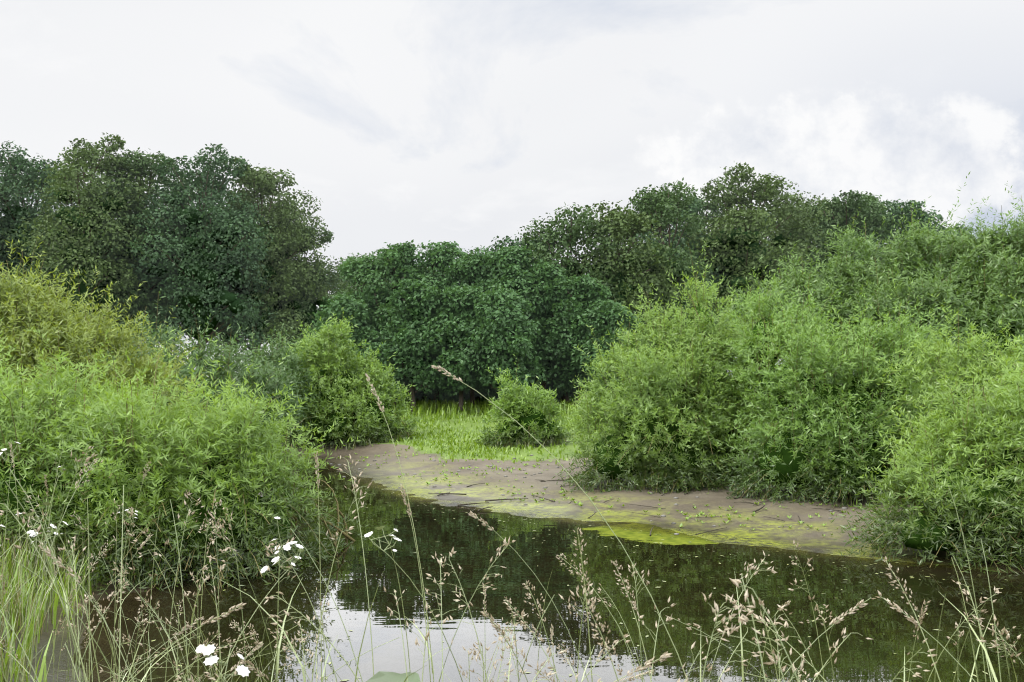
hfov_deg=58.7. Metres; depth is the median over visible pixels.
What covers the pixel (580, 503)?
mud seedlings
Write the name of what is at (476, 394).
alder
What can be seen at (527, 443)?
herbage under willows
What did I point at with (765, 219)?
oak
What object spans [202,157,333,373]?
tree
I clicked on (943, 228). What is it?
tree
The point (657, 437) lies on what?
willow
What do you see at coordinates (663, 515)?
debris on mud
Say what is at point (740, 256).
tree
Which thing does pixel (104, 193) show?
tree
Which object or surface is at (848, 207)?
tree
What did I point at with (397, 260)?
alder
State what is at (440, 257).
alder
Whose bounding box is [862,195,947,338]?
oak
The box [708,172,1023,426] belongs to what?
willow
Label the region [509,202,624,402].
tree
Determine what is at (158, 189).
tree
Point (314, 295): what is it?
tree
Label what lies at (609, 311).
alder
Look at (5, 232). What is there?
tree
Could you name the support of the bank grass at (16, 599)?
on the ground at (768, 533)
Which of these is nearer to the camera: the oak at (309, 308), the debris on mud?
the debris on mud
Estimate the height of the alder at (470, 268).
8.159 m
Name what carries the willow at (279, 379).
on the ground at (768, 533)
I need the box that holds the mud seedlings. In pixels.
[336,445,908,540]
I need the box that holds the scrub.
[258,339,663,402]
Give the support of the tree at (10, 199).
on the ground at (768, 533)
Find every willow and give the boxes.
[0,235,207,460]
[0,318,368,594]
[71,288,325,456]
[268,308,422,449]
[475,355,577,448]
[553,241,798,493]
[700,264,990,508]
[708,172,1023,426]
[829,293,1023,575]
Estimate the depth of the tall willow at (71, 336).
17.25 m
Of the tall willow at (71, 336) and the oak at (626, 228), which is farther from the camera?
the oak at (626, 228)
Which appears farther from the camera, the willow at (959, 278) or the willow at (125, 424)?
the willow at (959, 278)
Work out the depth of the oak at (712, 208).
73.28 m
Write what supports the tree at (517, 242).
on the ground at (768, 533)
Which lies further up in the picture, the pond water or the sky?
the sky
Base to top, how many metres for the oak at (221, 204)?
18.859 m
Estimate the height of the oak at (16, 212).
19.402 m
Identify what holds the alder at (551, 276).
on the ground at (768, 533)
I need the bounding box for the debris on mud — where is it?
[330,454,906,535]
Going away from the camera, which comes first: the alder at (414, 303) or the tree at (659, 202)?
the alder at (414, 303)
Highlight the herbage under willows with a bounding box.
[11,429,1022,583]
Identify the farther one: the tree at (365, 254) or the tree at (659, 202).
the tree at (365, 254)
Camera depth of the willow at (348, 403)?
31.88 m
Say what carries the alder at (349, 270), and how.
on the ground at (768, 533)
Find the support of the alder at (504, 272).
on the ground at (768, 533)
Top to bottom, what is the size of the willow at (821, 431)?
6.366 m
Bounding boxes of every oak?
[0,141,74,326]
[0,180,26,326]
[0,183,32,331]
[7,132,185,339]
[8,168,86,328]
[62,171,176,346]
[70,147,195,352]
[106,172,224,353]
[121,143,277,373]
[171,182,265,348]
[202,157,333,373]
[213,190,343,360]
[244,221,354,360]
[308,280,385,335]
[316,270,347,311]
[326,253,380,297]
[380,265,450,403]
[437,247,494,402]
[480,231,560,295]
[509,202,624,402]
[562,200,688,348]
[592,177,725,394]
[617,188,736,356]
[660,193,739,362]
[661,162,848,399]
[728,207,818,373]
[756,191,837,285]
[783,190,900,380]
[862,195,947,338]
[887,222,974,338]
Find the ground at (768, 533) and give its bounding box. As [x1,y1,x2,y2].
[0,381,1023,681]
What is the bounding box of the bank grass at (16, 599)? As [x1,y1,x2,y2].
[0,519,140,681]
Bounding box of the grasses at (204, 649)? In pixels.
[0,365,1023,681]
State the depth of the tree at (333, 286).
87.50 m
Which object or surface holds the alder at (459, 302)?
on the ground at (768, 533)
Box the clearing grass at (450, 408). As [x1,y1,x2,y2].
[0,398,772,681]
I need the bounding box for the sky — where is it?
[0,0,1023,378]
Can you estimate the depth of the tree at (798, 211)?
69.19 m
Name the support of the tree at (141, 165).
on the ground at (768, 533)
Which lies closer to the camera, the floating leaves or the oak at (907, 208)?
the floating leaves
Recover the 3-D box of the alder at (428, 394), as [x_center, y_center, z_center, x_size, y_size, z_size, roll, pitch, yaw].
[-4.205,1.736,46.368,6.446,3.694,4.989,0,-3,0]
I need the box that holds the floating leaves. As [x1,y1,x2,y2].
[113,474,1005,681]
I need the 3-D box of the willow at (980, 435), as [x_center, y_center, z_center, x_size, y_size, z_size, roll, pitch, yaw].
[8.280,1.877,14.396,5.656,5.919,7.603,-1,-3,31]
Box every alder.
[293,291,385,389]
[308,253,387,369]
[349,239,443,404]
[354,277,453,411]
[383,372,467,403]
[391,240,465,401]
[407,284,508,410]
[443,245,503,403]
[451,379,551,400]
[454,285,546,401]
[473,243,551,397]
[516,258,576,402]
[530,273,611,404]
[530,371,599,403]
[568,299,650,388]
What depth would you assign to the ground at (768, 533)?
17.15 m
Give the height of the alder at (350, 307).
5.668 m
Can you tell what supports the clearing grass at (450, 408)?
on the ground at (768, 533)
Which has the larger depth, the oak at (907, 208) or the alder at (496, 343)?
the oak at (907, 208)
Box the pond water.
[126,462,1023,681]
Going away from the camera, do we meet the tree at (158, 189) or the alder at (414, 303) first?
the alder at (414, 303)
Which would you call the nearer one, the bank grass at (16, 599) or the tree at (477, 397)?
the bank grass at (16, 599)
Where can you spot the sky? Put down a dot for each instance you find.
(467, 123)
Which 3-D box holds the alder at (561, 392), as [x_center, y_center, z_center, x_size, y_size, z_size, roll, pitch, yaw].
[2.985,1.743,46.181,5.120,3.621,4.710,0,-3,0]
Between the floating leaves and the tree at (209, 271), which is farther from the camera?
the tree at (209, 271)
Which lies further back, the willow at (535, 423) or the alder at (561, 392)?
the alder at (561, 392)
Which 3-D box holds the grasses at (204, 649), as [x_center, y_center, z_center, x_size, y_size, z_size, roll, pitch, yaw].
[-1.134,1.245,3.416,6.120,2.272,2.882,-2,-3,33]
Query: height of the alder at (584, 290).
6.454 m

